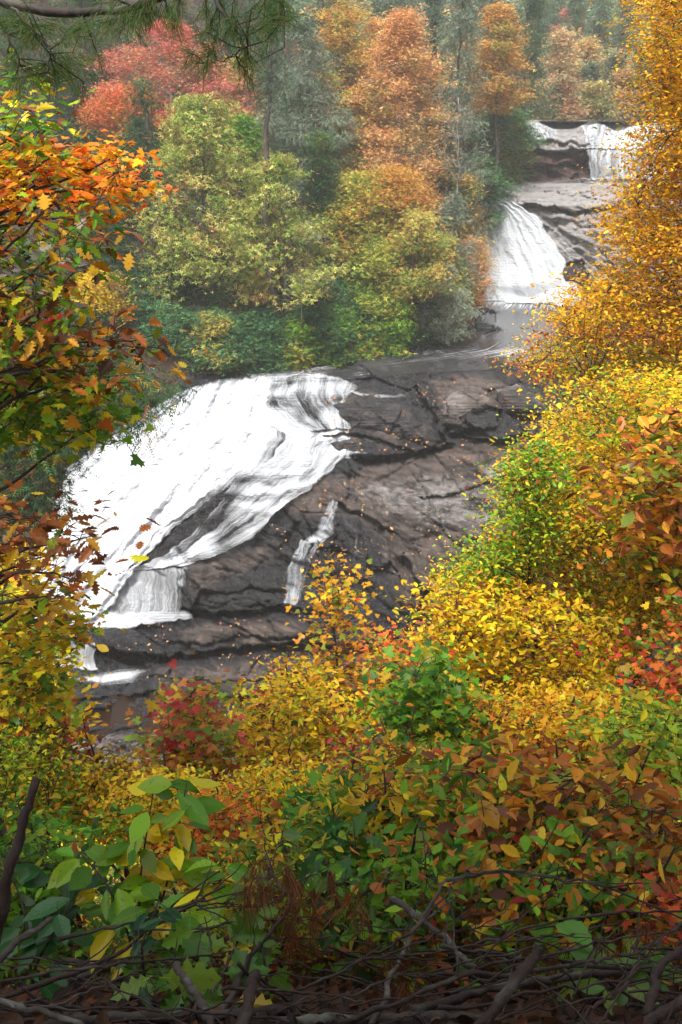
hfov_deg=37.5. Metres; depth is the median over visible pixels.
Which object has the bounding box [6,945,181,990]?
fallen branch
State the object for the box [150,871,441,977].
fallen branch
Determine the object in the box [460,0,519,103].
hemlock tree
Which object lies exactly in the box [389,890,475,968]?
fallen branch
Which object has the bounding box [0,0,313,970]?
pine tree
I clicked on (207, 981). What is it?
sassafras seedling
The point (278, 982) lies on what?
tulip tree seedling
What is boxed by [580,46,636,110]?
maple tree
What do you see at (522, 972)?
cut branch
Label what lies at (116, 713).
pool water
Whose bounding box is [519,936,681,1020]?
fallen branch
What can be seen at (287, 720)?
birch sapling
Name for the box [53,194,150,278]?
hemlock tree
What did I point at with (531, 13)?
pine tree
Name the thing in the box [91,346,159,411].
rhododendron bush
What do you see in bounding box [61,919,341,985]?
fallen branch
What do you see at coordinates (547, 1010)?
fallen branch
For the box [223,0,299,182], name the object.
hemlock tree
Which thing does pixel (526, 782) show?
sapling
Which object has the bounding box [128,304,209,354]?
rhododendron bush
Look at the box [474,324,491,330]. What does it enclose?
boulder
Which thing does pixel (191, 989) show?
fallen branch
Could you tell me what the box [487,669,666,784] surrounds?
shrub
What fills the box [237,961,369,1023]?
fallen branch
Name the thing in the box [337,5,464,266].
maple tree
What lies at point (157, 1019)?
fallen branch
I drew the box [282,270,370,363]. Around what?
rhododendron bush
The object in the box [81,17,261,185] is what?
maple tree
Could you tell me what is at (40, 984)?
fallen branch
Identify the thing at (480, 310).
boulder
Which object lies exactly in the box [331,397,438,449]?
boulder
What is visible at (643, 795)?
sapling
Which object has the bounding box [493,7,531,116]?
hemlock tree
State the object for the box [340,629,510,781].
green sapling
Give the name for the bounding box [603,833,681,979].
seedling
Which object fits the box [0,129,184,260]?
maple tree
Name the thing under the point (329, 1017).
cut branch
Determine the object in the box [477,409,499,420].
boulder
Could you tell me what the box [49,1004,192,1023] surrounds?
fallen branch
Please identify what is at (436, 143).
deciduous tree
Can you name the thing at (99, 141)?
undergrowth
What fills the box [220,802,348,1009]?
fallen branch
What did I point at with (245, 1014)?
cut branch
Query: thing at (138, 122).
hemlock tree
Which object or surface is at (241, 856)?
shrub
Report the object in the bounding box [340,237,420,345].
deciduous tree
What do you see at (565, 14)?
maple tree
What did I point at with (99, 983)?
fallen branch
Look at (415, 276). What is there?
birch tree
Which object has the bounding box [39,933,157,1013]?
fallen branch
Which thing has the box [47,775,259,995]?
magnolia seedling
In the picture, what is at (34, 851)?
shrub
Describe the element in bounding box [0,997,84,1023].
fallen branch
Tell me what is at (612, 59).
hemlock tree
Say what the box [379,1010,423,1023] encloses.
fallen branch
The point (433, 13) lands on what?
hemlock tree
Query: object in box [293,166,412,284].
birch tree
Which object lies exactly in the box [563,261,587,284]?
boulder
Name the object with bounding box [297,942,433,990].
fallen branch
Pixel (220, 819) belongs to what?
shrub
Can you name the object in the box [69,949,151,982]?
fallen branch
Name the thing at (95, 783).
sapling
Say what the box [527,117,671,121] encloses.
upstream water
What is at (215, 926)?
fallen branch
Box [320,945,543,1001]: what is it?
fallen branch
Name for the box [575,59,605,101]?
hemlock tree
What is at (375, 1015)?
fallen branch
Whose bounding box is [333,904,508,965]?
fallen branch
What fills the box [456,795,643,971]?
chestnut sapling
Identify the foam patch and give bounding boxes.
[86,671,139,682]
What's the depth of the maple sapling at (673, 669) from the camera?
7.27 m
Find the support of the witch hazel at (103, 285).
on the ground at (168, 364)
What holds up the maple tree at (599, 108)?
on the ground at (168, 364)
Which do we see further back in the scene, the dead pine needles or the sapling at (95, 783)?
the sapling at (95, 783)
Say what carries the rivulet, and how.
on the rock riverbed
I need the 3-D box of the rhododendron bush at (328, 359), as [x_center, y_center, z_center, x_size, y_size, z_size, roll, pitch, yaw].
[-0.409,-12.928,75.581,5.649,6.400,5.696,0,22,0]
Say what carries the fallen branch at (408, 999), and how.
on the ground at (168, 364)
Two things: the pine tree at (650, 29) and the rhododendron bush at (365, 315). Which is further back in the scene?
the pine tree at (650, 29)
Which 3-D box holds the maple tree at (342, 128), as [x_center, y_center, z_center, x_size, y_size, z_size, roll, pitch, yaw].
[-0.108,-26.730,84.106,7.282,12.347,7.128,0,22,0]
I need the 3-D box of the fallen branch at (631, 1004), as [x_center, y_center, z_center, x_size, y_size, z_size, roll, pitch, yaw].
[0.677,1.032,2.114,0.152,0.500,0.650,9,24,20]
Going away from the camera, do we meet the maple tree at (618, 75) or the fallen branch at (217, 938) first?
the fallen branch at (217, 938)
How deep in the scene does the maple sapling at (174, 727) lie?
7.87 m
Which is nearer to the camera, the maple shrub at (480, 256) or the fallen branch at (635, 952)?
the fallen branch at (635, 952)
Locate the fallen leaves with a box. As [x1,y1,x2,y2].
[102,382,532,683]
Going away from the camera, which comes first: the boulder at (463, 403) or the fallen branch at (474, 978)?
the fallen branch at (474, 978)
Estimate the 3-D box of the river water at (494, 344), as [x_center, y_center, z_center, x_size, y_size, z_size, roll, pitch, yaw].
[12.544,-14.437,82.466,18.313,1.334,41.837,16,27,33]
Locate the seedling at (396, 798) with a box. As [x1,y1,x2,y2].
[274,721,471,865]
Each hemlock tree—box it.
[0,0,102,142]
[0,238,82,290]
[0,344,197,543]
[43,0,135,147]
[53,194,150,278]
[113,112,185,235]
[117,66,174,260]
[179,0,268,105]
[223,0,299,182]
[224,15,370,251]
[230,23,309,337]
[287,129,350,290]
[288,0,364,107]
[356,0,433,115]
[391,0,455,230]
[419,0,510,298]
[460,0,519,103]
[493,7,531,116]
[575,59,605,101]
[593,52,632,118]
[613,40,659,119]
[638,59,681,119]
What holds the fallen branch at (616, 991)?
on the ground at (168, 364)
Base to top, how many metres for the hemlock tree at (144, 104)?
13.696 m
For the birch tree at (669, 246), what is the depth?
13.77 m
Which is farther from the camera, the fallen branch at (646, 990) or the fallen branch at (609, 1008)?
the fallen branch at (646, 990)
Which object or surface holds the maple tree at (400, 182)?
on the ground at (168, 364)
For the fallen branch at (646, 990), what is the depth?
2.31 m
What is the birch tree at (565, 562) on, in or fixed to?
on the ground at (168, 364)
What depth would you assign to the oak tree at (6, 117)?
5.01 m
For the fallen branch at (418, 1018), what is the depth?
2.28 m
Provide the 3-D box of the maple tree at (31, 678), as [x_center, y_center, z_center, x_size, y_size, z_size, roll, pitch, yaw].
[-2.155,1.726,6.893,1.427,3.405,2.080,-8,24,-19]
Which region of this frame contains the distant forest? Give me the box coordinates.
[258,0,681,110]
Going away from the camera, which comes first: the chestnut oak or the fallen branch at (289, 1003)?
the fallen branch at (289, 1003)
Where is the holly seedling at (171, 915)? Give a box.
[115,901,182,1008]
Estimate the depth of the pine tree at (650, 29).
135.29 m
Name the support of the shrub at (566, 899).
on the ground at (168, 364)
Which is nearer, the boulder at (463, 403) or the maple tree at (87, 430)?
the maple tree at (87, 430)
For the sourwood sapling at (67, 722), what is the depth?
6.84 m
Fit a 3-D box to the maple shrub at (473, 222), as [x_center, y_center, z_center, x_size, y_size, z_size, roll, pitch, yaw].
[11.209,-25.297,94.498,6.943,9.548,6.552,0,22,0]
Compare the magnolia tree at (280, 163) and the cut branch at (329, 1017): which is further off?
the magnolia tree at (280, 163)
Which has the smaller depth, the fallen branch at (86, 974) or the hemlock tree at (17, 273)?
the fallen branch at (86, 974)
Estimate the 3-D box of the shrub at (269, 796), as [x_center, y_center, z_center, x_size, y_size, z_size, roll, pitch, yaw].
[-0.344,2.099,6.603,1.327,2.128,1.823,0,22,0]
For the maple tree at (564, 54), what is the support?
on the ground at (168, 364)
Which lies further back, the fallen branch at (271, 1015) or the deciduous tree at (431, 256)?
the deciduous tree at (431, 256)
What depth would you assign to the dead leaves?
2.80 m
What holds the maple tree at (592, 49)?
on the ground at (168, 364)
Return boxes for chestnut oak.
[0,476,159,635]
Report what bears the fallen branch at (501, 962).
on the ground at (168, 364)
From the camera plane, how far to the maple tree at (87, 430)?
5.27 m
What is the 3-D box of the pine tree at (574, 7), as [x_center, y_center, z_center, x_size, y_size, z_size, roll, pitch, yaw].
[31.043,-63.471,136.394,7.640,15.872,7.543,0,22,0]
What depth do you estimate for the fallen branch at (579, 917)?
2.86 m
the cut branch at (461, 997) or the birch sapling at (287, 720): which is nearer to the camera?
the cut branch at (461, 997)
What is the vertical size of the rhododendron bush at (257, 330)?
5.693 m
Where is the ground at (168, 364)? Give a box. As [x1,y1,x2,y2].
[0,0,681,1023]
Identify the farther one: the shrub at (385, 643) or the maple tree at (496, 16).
the maple tree at (496, 16)
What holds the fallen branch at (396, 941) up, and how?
on the fallen branch at (571, 881)
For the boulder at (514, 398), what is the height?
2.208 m
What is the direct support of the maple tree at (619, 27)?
on the ground at (168, 364)
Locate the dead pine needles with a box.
[226,855,656,1012]
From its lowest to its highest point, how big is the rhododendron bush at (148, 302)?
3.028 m
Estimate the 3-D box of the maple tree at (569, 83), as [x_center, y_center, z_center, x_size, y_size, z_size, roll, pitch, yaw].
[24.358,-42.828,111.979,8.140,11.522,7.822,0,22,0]
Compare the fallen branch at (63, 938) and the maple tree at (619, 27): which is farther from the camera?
the maple tree at (619, 27)
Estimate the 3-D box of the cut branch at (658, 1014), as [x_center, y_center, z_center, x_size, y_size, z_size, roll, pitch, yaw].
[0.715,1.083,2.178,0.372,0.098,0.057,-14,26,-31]
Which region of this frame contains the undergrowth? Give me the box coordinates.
[0,0,487,386]
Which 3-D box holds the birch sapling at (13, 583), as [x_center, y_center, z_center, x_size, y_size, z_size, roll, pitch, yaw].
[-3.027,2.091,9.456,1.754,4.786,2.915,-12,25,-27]
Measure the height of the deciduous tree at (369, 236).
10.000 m
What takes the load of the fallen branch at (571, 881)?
on the shrub at (566, 899)
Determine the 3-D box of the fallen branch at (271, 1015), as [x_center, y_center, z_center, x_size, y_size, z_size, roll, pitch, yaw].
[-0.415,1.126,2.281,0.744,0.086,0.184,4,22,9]
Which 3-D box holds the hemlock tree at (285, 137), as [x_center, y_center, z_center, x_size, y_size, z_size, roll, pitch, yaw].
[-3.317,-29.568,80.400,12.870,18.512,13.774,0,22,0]
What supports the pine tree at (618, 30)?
on the ground at (168, 364)
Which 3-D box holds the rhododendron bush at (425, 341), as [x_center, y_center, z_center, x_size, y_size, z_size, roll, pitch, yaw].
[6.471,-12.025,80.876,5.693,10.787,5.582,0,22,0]
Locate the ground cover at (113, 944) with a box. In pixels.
[1,825,681,986]
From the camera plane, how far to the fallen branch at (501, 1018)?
2.42 m
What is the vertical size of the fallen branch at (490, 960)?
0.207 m
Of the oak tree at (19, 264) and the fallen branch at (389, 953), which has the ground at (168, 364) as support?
the oak tree at (19, 264)
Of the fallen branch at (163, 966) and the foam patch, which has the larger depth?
the foam patch
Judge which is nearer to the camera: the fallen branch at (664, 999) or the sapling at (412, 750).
the fallen branch at (664, 999)
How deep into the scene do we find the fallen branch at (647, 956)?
2.67 m
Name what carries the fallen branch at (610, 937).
on the dead pine needles
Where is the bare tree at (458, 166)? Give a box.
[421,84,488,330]
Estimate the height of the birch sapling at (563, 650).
5.157 m
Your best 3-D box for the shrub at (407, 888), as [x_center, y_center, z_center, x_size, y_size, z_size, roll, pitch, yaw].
[0.276,1.524,3.848,0.991,1.318,1.294,0,22,0]
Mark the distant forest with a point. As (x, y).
(368, 8)
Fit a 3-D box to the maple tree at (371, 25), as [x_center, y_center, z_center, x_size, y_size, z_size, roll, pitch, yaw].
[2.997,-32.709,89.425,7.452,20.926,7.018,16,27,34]
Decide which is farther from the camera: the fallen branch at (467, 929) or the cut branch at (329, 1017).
the fallen branch at (467, 929)
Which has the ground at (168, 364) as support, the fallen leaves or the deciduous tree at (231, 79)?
the deciduous tree at (231, 79)
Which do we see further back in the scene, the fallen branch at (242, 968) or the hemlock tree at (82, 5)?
the hemlock tree at (82, 5)
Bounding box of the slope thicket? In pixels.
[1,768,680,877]
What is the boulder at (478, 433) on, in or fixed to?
on the rock riverbed
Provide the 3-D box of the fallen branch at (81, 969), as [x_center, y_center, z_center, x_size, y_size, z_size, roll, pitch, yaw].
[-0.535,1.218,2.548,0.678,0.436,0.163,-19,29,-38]
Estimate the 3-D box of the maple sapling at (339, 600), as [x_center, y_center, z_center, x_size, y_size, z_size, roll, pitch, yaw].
[0.011,2.475,10.749,2.131,4.888,2.494,0,22,0]
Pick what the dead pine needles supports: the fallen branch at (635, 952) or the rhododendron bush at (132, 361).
the fallen branch at (635, 952)
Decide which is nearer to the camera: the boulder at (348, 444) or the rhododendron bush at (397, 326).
the boulder at (348, 444)
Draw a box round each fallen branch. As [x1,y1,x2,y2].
[0,777,40,943]
[0,853,289,998]
[0,917,52,965]
[0,923,239,982]
[0,963,185,1023]
[0,982,325,1023]
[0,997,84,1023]
[0,1007,154,1023]
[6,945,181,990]
[20,986,123,1015]
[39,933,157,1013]
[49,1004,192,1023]
[57,811,350,941]
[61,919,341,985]
[62,914,173,998]
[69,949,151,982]
[88,948,339,1007]
[90,963,203,1000]
[107,893,284,926]
[111,997,242,1023]
[131,937,227,975]
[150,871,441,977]
[165,915,331,942]
[172,961,214,1023]
[214,1010,338,1023]
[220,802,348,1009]
[221,985,390,1018]
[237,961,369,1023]
[258,982,358,1023]
[270,936,528,1001]
[276,959,427,1023]
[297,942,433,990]
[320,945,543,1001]
[327,944,473,988]
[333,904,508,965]
[337,860,681,1023]
[348,861,538,970]
[355,901,537,942]
[355,960,549,1005]
[368,879,445,1023]
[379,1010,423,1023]
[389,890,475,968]
[404,897,618,956]
[408,1012,425,1023]
[409,875,636,961]
[429,915,681,993]
[438,971,681,1022]
[439,937,572,1004]
[446,816,681,918]
[449,925,681,993]
[451,906,568,1023]
[463,909,681,948]
[466,941,600,1021]
[488,951,681,981]
[497,897,681,1017]
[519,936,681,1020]
[553,979,681,1023]
[569,887,681,968]
[575,1010,681,1023]
[579,929,677,1023]
[625,995,681,1023]
[628,989,681,994]
[630,939,681,950]
[631,952,667,958]
[642,943,681,1015]
[657,997,676,1001]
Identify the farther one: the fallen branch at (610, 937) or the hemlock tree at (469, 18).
the hemlock tree at (469, 18)
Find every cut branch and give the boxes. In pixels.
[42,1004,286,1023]
[236,969,261,1023]
[276,1010,481,1023]
[407,962,655,1011]
[473,943,544,1023]
[643,995,681,1023]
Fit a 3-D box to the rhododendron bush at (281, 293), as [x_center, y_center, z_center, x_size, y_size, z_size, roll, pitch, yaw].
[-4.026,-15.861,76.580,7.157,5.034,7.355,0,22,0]
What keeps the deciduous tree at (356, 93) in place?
on the ground at (168, 364)
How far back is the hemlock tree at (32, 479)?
24.80 m
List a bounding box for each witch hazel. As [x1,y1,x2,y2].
[60,268,141,347]
[420,423,614,684]
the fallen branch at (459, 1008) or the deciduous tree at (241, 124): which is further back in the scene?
the deciduous tree at (241, 124)
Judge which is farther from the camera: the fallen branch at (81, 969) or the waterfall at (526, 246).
the waterfall at (526, 246)
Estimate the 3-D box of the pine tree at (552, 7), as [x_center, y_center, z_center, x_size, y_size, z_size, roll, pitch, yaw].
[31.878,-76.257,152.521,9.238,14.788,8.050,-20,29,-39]
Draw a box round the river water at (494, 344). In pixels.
[247,301,658,379]
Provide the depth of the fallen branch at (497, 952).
2.70 m
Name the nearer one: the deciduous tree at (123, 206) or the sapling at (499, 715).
the sapling at (499, 715)
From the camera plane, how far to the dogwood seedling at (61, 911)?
3.12 m
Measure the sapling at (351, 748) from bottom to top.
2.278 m
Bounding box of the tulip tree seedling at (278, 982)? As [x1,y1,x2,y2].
[226,872,292,999]
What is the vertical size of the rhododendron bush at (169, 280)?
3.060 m
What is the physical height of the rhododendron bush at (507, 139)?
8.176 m
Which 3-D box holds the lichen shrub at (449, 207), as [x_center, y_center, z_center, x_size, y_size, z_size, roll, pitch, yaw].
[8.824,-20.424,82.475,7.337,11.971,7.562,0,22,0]
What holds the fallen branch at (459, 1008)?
on the ground at (168, 364)
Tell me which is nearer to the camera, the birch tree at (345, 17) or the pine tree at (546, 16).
the birch tree at (345, 17)
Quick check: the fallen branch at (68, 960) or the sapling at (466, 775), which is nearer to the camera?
the fallen branch at (68, 960)
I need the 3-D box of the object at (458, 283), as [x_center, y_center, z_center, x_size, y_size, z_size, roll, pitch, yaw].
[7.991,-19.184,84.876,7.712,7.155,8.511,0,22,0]
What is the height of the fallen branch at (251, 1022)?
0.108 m
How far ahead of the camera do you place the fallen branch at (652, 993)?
2.35 m
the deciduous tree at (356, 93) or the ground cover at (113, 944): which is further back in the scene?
the deciduous tree at (356, 93)
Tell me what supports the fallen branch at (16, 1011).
on the ground at (168, 364)
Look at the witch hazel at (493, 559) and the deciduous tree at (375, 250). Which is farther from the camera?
the deciduous tree at (375, 250)
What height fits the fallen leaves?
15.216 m
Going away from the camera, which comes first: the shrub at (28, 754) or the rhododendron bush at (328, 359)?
the shrub at (28, 754)
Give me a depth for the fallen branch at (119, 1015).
2.42 m
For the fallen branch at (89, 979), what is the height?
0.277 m
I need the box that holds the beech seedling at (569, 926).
[550,920,681,1014]
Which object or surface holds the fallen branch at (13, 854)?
on the ground at (168, 364)
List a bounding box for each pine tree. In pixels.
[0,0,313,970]
[513,0,558,124]
[517,0,556,117]
[528,0,570,51]
[550,0,591,92]
[582,0,617,59]
[604,0,648,73]
[633,7,678,79]
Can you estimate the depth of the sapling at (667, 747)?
5.83 m
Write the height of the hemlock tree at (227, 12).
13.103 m
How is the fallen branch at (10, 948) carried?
on the ground at (168, 364)
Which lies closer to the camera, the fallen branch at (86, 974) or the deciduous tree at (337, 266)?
the fallen branch at (86, 974)
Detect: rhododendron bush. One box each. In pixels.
[26,288,136,328]
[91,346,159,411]
[106,281,176,320]
[113,254,203,295]
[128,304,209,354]
[163,306,254,375]
[194,281,291,322]
[221,304,309,376]
[262,273,324,316]
[268,309,329,372]
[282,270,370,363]
[309,300,370,367]
[337,281,424,354]
[349,303,394,357]
[350,335,386,361]
[359,298,426,358]
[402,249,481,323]
[408,296,453,348]
[449,148,521,231]
[463,102,548,186]
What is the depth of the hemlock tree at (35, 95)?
82.33 m
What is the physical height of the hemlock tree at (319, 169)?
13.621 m
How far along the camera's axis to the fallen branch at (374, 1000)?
2.34 m
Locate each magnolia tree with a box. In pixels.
[121,89,312,307]
[211,150,362,326]
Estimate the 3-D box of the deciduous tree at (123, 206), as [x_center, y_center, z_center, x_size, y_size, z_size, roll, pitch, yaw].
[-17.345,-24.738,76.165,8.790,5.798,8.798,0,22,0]
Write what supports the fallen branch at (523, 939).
on the dead pine needles
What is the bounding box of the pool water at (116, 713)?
[88,692,258,740]
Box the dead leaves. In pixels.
[0,948,681,1023]
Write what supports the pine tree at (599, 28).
on the ground at (168, 364)
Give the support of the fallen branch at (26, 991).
on the ground at (168, 364)
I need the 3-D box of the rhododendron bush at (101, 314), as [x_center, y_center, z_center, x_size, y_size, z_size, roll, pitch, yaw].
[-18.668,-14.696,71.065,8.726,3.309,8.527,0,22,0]
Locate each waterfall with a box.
[27,366,358,627]
[38,641,95,669]
[476,198,593,305]
[531,122,676,179]
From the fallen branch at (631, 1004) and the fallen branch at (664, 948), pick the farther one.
the fallen branch at (664, 948)
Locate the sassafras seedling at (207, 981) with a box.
[110,904,278,1013]
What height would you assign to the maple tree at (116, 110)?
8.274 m
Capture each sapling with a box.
[0,526,129,774]
[0,702,109,789]
[9,718,163,891]
[72,740,242,912]
[108,652,268,824]
[182,646,390,795]
[251,543,410,765]
[316,707,434,780]
[321,706,490,837]
[337,716,637,965]
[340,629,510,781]
[368,719,681,963]
[373,558,670,899]
[405,669,584,781]
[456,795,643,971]
[507,741,681,965]
[554,673,681,818]
[563,399,681,828]
[577,588,681,735]
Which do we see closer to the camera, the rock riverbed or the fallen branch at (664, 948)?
the fallen branch at (664, 948)
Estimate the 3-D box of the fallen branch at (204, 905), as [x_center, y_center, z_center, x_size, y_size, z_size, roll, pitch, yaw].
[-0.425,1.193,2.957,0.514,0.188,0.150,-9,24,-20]
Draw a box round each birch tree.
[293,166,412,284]
[295,0,403,133]
[369,208,465,350]
[423,355,681,700]
[480,0,681,823]
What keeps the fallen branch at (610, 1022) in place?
on the ground at (168, 364)
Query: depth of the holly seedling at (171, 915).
2.66 m
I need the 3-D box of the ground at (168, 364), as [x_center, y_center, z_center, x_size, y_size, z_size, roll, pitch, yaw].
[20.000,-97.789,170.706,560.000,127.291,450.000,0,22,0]
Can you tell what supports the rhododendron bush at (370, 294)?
on the ground at (168, 364)
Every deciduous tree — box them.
[60,145,167,222]
[193,107,295,252]
[213,43,281,166]
[287,206,370,302]
[310,84,396,244]
[331,195,418,309]
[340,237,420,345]
[398,112,478,268]
[405,228,478,331]
[431,170,502,301]
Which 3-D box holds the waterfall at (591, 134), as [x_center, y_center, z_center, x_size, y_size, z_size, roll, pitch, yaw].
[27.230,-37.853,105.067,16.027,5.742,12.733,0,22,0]
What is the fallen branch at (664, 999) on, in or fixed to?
on the ground at (168, 364)
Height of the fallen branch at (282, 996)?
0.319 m
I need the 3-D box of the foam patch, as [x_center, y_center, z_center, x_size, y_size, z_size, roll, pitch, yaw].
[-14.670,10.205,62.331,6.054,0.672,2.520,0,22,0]
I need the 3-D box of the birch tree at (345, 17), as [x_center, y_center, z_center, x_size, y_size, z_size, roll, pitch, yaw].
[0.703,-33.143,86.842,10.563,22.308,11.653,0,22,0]
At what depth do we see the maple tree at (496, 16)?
91.15 m
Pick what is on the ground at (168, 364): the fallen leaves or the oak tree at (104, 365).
the oak tree at (104, 365)
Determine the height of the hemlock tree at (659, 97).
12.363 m
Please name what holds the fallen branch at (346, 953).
on the ground at (168, 364)
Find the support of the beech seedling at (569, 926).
on the ground at (168, 364)
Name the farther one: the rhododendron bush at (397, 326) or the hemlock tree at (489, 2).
the hemlock tree at (489, 2)
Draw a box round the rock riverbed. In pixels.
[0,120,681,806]
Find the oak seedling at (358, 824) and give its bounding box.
[283,798,427,988]
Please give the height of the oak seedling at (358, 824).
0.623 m
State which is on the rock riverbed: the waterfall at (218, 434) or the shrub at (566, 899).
the waterfall at (218, 434)
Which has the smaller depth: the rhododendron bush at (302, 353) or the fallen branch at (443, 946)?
the fallen branch at (443, 946)
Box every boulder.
[198,588,280,612]
[330,434,413,458]
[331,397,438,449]
[431,386,494,427]
[472,431,492,440]
[473,308,487,313]
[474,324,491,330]
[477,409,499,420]
[495,383,543,415]
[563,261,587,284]
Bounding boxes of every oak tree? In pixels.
[0,48,102,188]
[0,190,158,397]
[0,276,206,410]
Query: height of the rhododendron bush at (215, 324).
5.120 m
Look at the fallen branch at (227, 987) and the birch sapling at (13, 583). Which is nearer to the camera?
the fallen branch at (227, 987)
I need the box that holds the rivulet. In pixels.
[284,513,331,606]
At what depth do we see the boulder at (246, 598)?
63.94 m
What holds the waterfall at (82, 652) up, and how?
on the rock riverbed
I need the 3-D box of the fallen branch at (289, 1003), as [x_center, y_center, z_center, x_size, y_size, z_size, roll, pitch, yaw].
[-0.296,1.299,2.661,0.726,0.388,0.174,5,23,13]
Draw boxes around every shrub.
[0,707,124,928]
[0,789,151,992]
[149,774,281,916]
[165,801,355,970]
[200,733,352,946]
[240,749,448,956]
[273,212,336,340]
[286,805,537,991]
[318,615,449,730]
[411,261,487,345]
[417,187,493,332]
[428,802,681,995]
[455,235,502,315]
[461,194,494,279]
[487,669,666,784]
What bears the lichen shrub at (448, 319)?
on the ground at (168, 364)
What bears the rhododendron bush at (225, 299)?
on the ground at (168, 364)
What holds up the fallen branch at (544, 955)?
on the fallen branch at (547, 1010)
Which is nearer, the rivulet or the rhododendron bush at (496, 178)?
the rivulet
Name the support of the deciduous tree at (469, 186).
on the ground at (168, 364)
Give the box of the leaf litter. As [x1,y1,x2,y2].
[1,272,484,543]
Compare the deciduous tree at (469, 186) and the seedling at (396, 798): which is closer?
the seedling at (396, 798)
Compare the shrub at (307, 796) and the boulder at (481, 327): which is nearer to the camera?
the shrub at (307, 796)
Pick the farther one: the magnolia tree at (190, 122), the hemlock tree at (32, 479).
the magnolia tree at (190, 122)
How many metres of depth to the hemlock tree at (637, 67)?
117.22 m
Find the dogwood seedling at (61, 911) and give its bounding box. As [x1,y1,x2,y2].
[0,863,114,1000]
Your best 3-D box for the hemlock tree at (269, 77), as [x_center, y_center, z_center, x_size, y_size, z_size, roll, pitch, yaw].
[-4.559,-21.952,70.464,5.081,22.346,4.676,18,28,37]
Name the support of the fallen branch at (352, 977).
on the ground at (168, 364)
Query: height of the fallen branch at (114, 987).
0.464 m
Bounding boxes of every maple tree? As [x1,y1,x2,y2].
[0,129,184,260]
[0,330,155,490]
[0,581,125,755]
[63,80,171,152]
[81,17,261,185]
[298,114,381,194]
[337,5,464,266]
[343,12,415,245]
[350,160,453,264]
[459,0,541,197]
[527,25,592,119]
[535,71,592,123]
[544,6,592,53]
[552,35,609,96]
[576,78,624,119]
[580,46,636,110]
[592,65,650,119]
[593,16,647,44]
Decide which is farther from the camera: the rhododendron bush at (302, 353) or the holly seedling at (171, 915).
the rhododendron bush at (302, 353)
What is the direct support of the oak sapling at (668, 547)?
on the ground at (168, 364)

